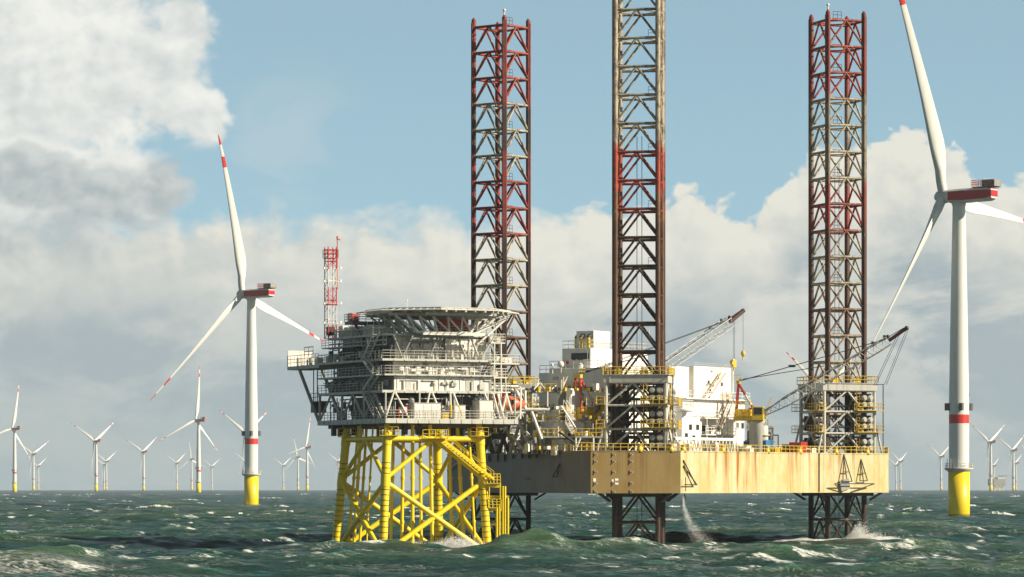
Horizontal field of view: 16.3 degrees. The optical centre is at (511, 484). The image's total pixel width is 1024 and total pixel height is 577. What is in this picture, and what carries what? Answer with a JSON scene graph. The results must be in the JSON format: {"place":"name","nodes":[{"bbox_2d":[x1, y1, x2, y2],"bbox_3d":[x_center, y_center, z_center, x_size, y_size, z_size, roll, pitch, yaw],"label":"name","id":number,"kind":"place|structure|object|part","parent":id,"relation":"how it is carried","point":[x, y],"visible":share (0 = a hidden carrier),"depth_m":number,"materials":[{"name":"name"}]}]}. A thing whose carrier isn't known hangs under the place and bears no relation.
{"place":"outdoors","nodes":[
{"label":"outdoors","id":0,"kind":"place"},
{"bbox_2d":[348,313,358,321],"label":"foam monitor box","id":1,"kind":"object","parent":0,"point":[353,317],"visible":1,"depth_m":489.44,"materials":[{"name":"red paint"}]},
{"bbox_2d":[0,490,1023,576],"bbox_3d":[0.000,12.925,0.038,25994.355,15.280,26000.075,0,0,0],"label":"sea","id":2,"kind":"structure","parent":0,"point":[215,535],"depth_m":508.06,"materials":[{"name":"liquid"}]},
{"bbox_2d":[0,385,28,491],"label":"wind turbine","id":3,"kind":"object","parent":2,"relation":"in","point":[14,482],"visible":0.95,"depth_m":4714.40,"materials":[{"name":"grey metal"}]},
{"bbox_2d":[16,441,46,490],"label":"wind turbine","id":4,"kind":"object","parent":2,"relation":"in","point":[33,470],"visible":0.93,"depth_m":8202.43,"materials":[{"name":"grey metal"}]},
{"bbox_2d":[27,457,46,489],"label":"wind turbine","id":5,"kind":"object","parent":2,"relation":"in","point":[38,466],"visible":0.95,"depth_m":12483.72,"materials":[{"name":"grey metal"}]},
{"bbox_2d":[71,422,113,490],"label":"wind turbine","id":6,"kind":"object","parent":2,"relation":"in","point":[96,440],"visible":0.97,"depth_m":5967.61,"materials":[{"name":"grey metal"}]},
{"bbox_2d":[93,454,112,489],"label":"wind turbine","id":7,"kind":"object","parent":2,"relation":"in","point":[103,473],"visible":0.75,"depth_m":11714.25,"materials":[{"name":"grey metal"}]},
{"bbox_2d":[92,450,115,489],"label":"wind turbine","id":8,"kind":"object","parent":2,"relation":"in","point":[106,461],"visible":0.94,"depth_m":10405.33,"materials":[{"name":"grey metal"}]},
{"bbox_2d":[124,438,155,490],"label":"wind turbine","id":9,"kind":"object","parent":2,"relation":"in","point":[143,475],"visible":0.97,"depth_m":7726.06,"materials":[{"name":"grey metal"}]},
{"bbox_2d":[165,454,184,489],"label":"wind turbine","id":10,"kind":"object","parent":2,"relation":"in","point":[177,462],"visible":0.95,"depth_m":11025.14,"materials":[{"name":"grey metal"}]},
{"bbox_2d":[159,366,216,492],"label":"wind turbine","id":11,"kind":"object","parent":2,"relation":"in","point":[198,468],"visible":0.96,"depth_m":4109.29,"materials":[{"name":"grey metal"}]},
{"bbox_2d":[176,437,203,489],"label":"wind turbine","id":12,"kind":"object","parent":2,"relation":"in","point":[191,479],"visible":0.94,"depth_m":9672.74,"materials":[{"name":"grey metal"}]},
{"bbox_2d":[202,458,218,489],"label":"wind turbine","id":13,"kind":"object","parent":2,"relation":"in","point":[211,473],"visible":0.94,"depth_m":12761.05,"materials":[{"name":"grey metal"}]},
{"bbox_2d":[152,135,323,504],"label":"wind turbine","id":14,"kind":"object","parent":2,"relation":"in","point":[251,433],"visible":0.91,"depth_m":1402.91,"materials":[{"name":"paint"}]},
{"bbox_2d":[219,410,266,472],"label":"wind turbine","id":15,"kind":"object","parent":2,"relation":"in","point":[236,425],"visible":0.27,"depth_m":5081.85,"materials":[{"name":"grey metal"}]},
{"bbox_2d":[274,456,291,489],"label":"wind turbine","id":16,"kind":"object","parent":2,"relation":"in","point":[283,465],"visible":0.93,"depth_m":12217.50,"materials":[{"name":"grey metal"}]},
{"bbox_2d":[284,436,311,489],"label":"wind turbine","id":17,"kind":"object","parent":2,"relation":"in","point":[298,458],"visible":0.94,"depth_m":9029.17,"materials":[{"name":"grey metal"}]},
{"bbox_2d":[284,421,313,490],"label":"wind turbine","id":18,"kind":"object","parent":2,"relation":"in","point":[307,476],"visible":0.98,"depth_m":6916.00,"materials":[{"name":"grey metal"}]},
{"bbox_2d":[325,451,339,478],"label":"wind turbine","id":19,"kind":"object","parent":2,"relation":"in","point":[338,461],"visible":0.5,"depth_m":10405.27,"materials":[{"name":"grey metal"}]},
{"bbox_2d":[332,423,508,545],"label":"steel jacket","id":20,"kind":"object","parent":2,"relation":"in","point":[436,440],"visible":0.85,"depth_m":484.92,"materials":[{"name":"yellow paint"}]},
{"bbox_2d":[287,300,521,435],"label":"substation topside","id":21,"kind":"object","parent":20,"relation":"on","point":[384,371],"visible":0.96,"depth_m":485.40,"materials":[{"name":"grey metal"}]},
{"bbox_2d":[323,236,341,338],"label":"lattice mast","id":22,"kind":"object","parent":21,"relation":"on","point":[328,304],"visible":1,"depth_m":497.63,"materials":[{"name":"metal"}]},
{"bbox_2d":[399,406,407,417],"bbox_3d":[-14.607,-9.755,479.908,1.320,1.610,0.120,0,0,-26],"label":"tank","id":23,"kind":"object","parent":21,"relation":"on","point":[401,411],"visible":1,"depth_m":479.80,"materials":[{"name":"white metal"}]},
{"bbox_2d":[410,403,440,418],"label":"equipment cabinet","id":24,"kind":"object","parent":21,"relation":"on","point":[426,406],"visible":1,"depth_m":481.07,"materials":[{"name":"white metal"}]},
{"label":"door","id":25,"kind":"part","parent":24,"relation":"part of","materials":[{"name":"white paint"}]},
{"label":"door","id":26,"kind":"part","parent":24,"relation":"part of","materials":[{"name":"white paint"}]},
{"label":"door","id":27,"kind":"part","parent":24,"relation":"part of","materials":[{"name":"white paint"}]},
{"bbox_2d":[441,412,448,418],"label":"equipment cabinet","id":28,"kind":"object","parent":21,"relation":"on","point":[446,416],"visible":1,"depth_m":482.19,"materials":[{"name":"yellow metal"}]},
{"bbox_2d":[451,405,465,418],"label":"equipment cabinet","id":29,"kind":"object","parent":21,"relation":"on","point":[458,416],"visible":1,"depth_m":483.24,"materials":[{"name":"white metal"}]},
{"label":"door","id":30,"kind":"part","parent":29,"relation":"part of","materials":[{"name":"white paint"}]},
{"bbox_2d":[472,400,492,418],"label":"equipment cabinet","id":31,"kind":"object","parent":21,"relation":"on","point":[482,406],"visible":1,"depth_m":484.97,"materials":[{"name":"white metal"}]},
{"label":"door","id":32,"kind":"part","parent":31,"relation":"part of","materials":[{"name":"white paint"}]},
{"bbox_2d":[491,388,525,411],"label":"lifeboat","id":33,"kind":"object","parent":21,"relation":"hanging from","point":[511,399],"visible":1,"depth_m":487.57,"materials":[{"name":"plastic"}]},
{"bbox_2d":[411,532,484,547],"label":"wave splash","id":34,"kind":"object","parent":2,"relation":"on","point":[450,542],"visible":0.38,"depth_m":479.57,"materials":[{"name":"white liquid"}]},
{"bbox_2d":[471,9,530,539],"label":"lattice pylon","id":35,"kind":"object","parent":2,"relation":"in","point":[503,154],"visible":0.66,"depth_m":552.67,"materials":[{"name":"metal"}]},
{"bbox_2d":[447,443,888,501],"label":"jackup hull","id":36,"kind":"object","parent":35,"relation":"attached to","point":[640,472],"visible":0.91,"depth_m":508.58,"materials":[{"name":"metal"}]},
{"bbox_2d":[462,377,538,453],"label":"jacking tower","id":37,"kind":"structure","parent":36,"relation":"on","point":[495,441],"depth_m":550.75,"materials":[{"name":"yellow metal"}]},
{"bbox_2d":[483,376,544,453],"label":"cantilever frame","id":38,"kind":"object","parent":36,"relation":"on","point":[521,426],"visible":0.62,"depth_m":511.00,"materials":[{"name":"metal"}]},
{"bbox_2d":[511,376,603,454],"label":"process module","id":39,"kind":"object","parent":36,"relation":"on","point":[563,416],"visible":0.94,"depth_m":501.14,"materials":[{"name":"grey metal"}]},
{"bbox_2d":[595,366,680,450],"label":"jacking tower","id":40,"kind":"structure","parent":36,"relation":"on","point":[666,397],"depth_m":500.44,"materials":[{"name":"grey metal"}]},
{"bbox_2d":[539,331,749,451],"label":"accommodation block","id":41,"kind":"structure","parent":36,"relation":"on","point":[707,406],"depth_m":526.90,"materials":[{"name":"beige paint"}]},
{"bbox_2d":[558,361,563,373],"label":"satellite dome","id":42,"kind":"structure","parent":41,"relation":"on","point":[560,364],"depth_m":517.74,"materials":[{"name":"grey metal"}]},
{"bbox_2d":[579,334,584,347],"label":"exhaust pipe","id":43,"kind":"object","parent":41,"relation":"on","point":[581,336],"visible":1,"depth_m":519.45,"materials":[{"name":"yellow metal"}]},
{"bbox_2d":[587,334,592,347],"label":"exhaust pipe","id":44,"kind":"object","parent":41,"relation":"on","point":[589,336],"visible":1,"depth_m":518.68,"materials":[{"name":"yellow metal"}]},
{"bbox_2d":[573,309,744,444],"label":"pedestal crane","id":45,"kind":"object","parent":36,"relation":"on","point":[588,412],"visible":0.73,"depth_m":509.30,"materials":[{"name":"grey metal"}]},
{"bbox_2d":[685,444,691,450],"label":"deck locker","id":46,"kind":"object","parent":36,"relation":"on","point":[688,445],"visible":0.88,"depth_m":500.70,"materials":[{"name":"white metal"}]},
{"bbox_2d":[682,496,710,541],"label":"discharge spray","id":47,"kind":"object","parent":36,"relation":"attached to","point":[688,519],"visible":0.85,"depth_m":494.98,"materials":[{"name":"white liquid"}]},
{"bbox_2d":[668,437,738,451],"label":"pipe rack","id":48,"kind":"object","parent":36,"relation":"on","point":[705,439],"visible":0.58,"depth_m":510.74,"materials":[{"name":"white metal"}]},
{"bbox_2d":[712,443,717,450],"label":"deck locker","id":49,"kind":"object","parent":36,"relation":"on","point":[714,447],"visible":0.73,"depth_m":508.66,"materials":[{"name":"white metal"}]},
{"bbox_2d":[745,424,748,440],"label":"storage tank","id":50,"kind":"object","parent":36,"relation":"on","point":[747,432],"visible":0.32,"depth_m":541.66,"materials":[{"name":"grey metal"}]},
{"bbox_2d":[763,440,772,451],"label":"shipping container","id":51,"kind":"object","parent":36,"relation":"on","point":[767,442],"visible":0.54,"depth_m":532.94,"materials":[{"name":"blue metal"}]},
{"bbox_2d":[763,419,773,446],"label":"storage tank","id":52,"kind":"object","parent":36,"relation":"on","point":[765,431],"visible":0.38,"depth_m":539.32,"materials":[{"name":"grey metal"}]},
{"bbox_2d":[766,397,771,412],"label":"wind turbine","id":53,"kind":"object","parent":36,"relation":"on","point":[769,402],"visible":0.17,"depth_m":540.83,"materials":[{"name":"white metal"}]},
{"bbox_2d":[768,426,778,446],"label":"storage tank","id":54,"kind":"object","parent":36,"relation":"on","point":[770,434],"visible":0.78,"depth_m":540.52,"materials":[{"name":"grey metal"}]},
{"bbox_2d":[769,447,780,451],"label":"deck box","id":55,"kind":"object","parent":36,"relation":"on","point":[775,449],"visible":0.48,"depth_m":532.49,"materials":[{"name":"yellow paint"}]},
{"bbox_2d":[789,442,806,452],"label":"shipping container","id":56,"kind":"object","parent":36,"relation":"on","point":[793,445],"visible":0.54,"depth_m":532.46,"materials":[{"name":"red metal"}]},
{"bbox_2d":[733,326,908,451],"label":"pedestal crane","id":57,"kind":"object","parent":36,"relation":"on","point":[754,417],"visible":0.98,"depth_m":530.69,"materials":[{"name":"grey metal"}]},
{"bbox_2d":[791,375,883,452],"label":"jacking tower","id":58,"kind":"structure","parent":36,"relation":"on","point":[862,423],"depth_m":543.54,"materials":[{"name":"grey metal"}]},
{"bbox_2d":[5,493,1015,516],"bbox_3d":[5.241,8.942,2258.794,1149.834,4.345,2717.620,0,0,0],"label":"whitecaps","id":59,"kind":"object","parent":2,"relation":"on","point":[593,512],"visible":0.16,"depth_m":1241.77,"materials":[{"name":"white liquid"}]},
{"bbox_2d":[612,0,664,543],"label":"lattice pylon","id":60,"kind":"object","parent":2,"relation":"in","point":[619,153],"visible":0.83,"depth_m":501.70,"materials":[{"name":"metal"}]},
{"bbox_2d":[786,352,851,452],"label":"wind turbine","id":61,"kind":"object","parent":2,"relation":"in","point":[805,371],"visible":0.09,"depth_m":2889.88,"materials":[{"name":"grey metal"}]},
{"bbox_2d":[808,3,866,538],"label":"lattice pylon","id":62,"kind":"object","parent":2,"relation":"in","point":[847,128],"visible":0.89,"depth_m":545.25,"materials":[{"name":"metal"}]},
{"bbox_2d":[843,519,903,539],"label":"wave splash","id":63,"kind":"object","parent":2,"relation":"on","point":[859,534],"visible":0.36,"depth_m":531.13,"materials":[{"name":"white liquid"}]},
{"bbox_2d":[889,456,901,489],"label":"wind turbine","id":64,"kind":"object","parent":2,"relation":"in","point":[895,466],"visible":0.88,"depth_m":11961.57,"materials":[{"name":"grey metal"}]},
{"bbox_2d":[890,450,906,489],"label":"wind turbine","id":65,"kind":"object","parent":2,"relation":"in","point":[900,461],"visible":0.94,"depth_m":10405.24,"materials":[{"name":"grey metal"}]},
{"bbox_2d":[842,0,1023,516],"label":"wind turbine","id":66,"kind":"object","parent":2,"relation":"in","point":[958,406],"visible":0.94,"depth_m":927.82,"materials":[{"name":"grey metal"}]},
{"bbox_2d":[927,444,948,489],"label":"wind turbine","id":67,"kind":"object","parent":2,"relation":"in","point":[940,459],"visible":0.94,"depth_m":8880.79,"materials":[{"name":"grey metal"}]},
{"bbox_2d":[970,423,1004,490],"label":"wind turbine","id":68,"kind":"object","parent":2,"relation":"in","point":[990,441],"visible":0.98,"depth_m":6107.74,"materials":[{"name":"grey metal"}]},
{"bbox_2d":[986,457,998,489],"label":"wind turbine","id":69,"kind":"object","parent":2,"relation":"in","point":[994,465],"visible":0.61,"depth_m":12218.26,"materials":[{"name":"grey metal"}]},
{"bbox_2d":[988,471,1005,490],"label":"platform","id":70,"kind":"structure","parent":2,"relation":"in","point":[999,481],"depth_m":6490.24,"materials":[{"name":"grey metal"}]},
{"bbox_2d":[997,436,1023,490],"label":"wind turbine","id":71,"kind":"object","parent":2,"relation":"in","point":[1013,449],"visible":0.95,"depth_m":7402.00,"materials":[{"name":"grey metal"}]},
{"bbox_2d":[1007,453,1021,489],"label":"wind turbine","id":72,"kind":"object","parent":2,"relation":"in","point":[1016,462],"visible":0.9,"depth_m":11025.24,"materials":[{"name":"grey metal"}]},
{"bbox_2d":[0,0,1023,489],"label":"sky","id":73,"kind":"structure","parent":0,"point":[349,120],"materials":[{"name":"blue"}]},
{"bbox_2d":[743,441,748,445],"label":"shipping container","id":74,"kind":"object","parent":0,"point":[745,443],"visible":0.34,"depth_m":536.82,"materials":[{"name":"metal"}]}
]}

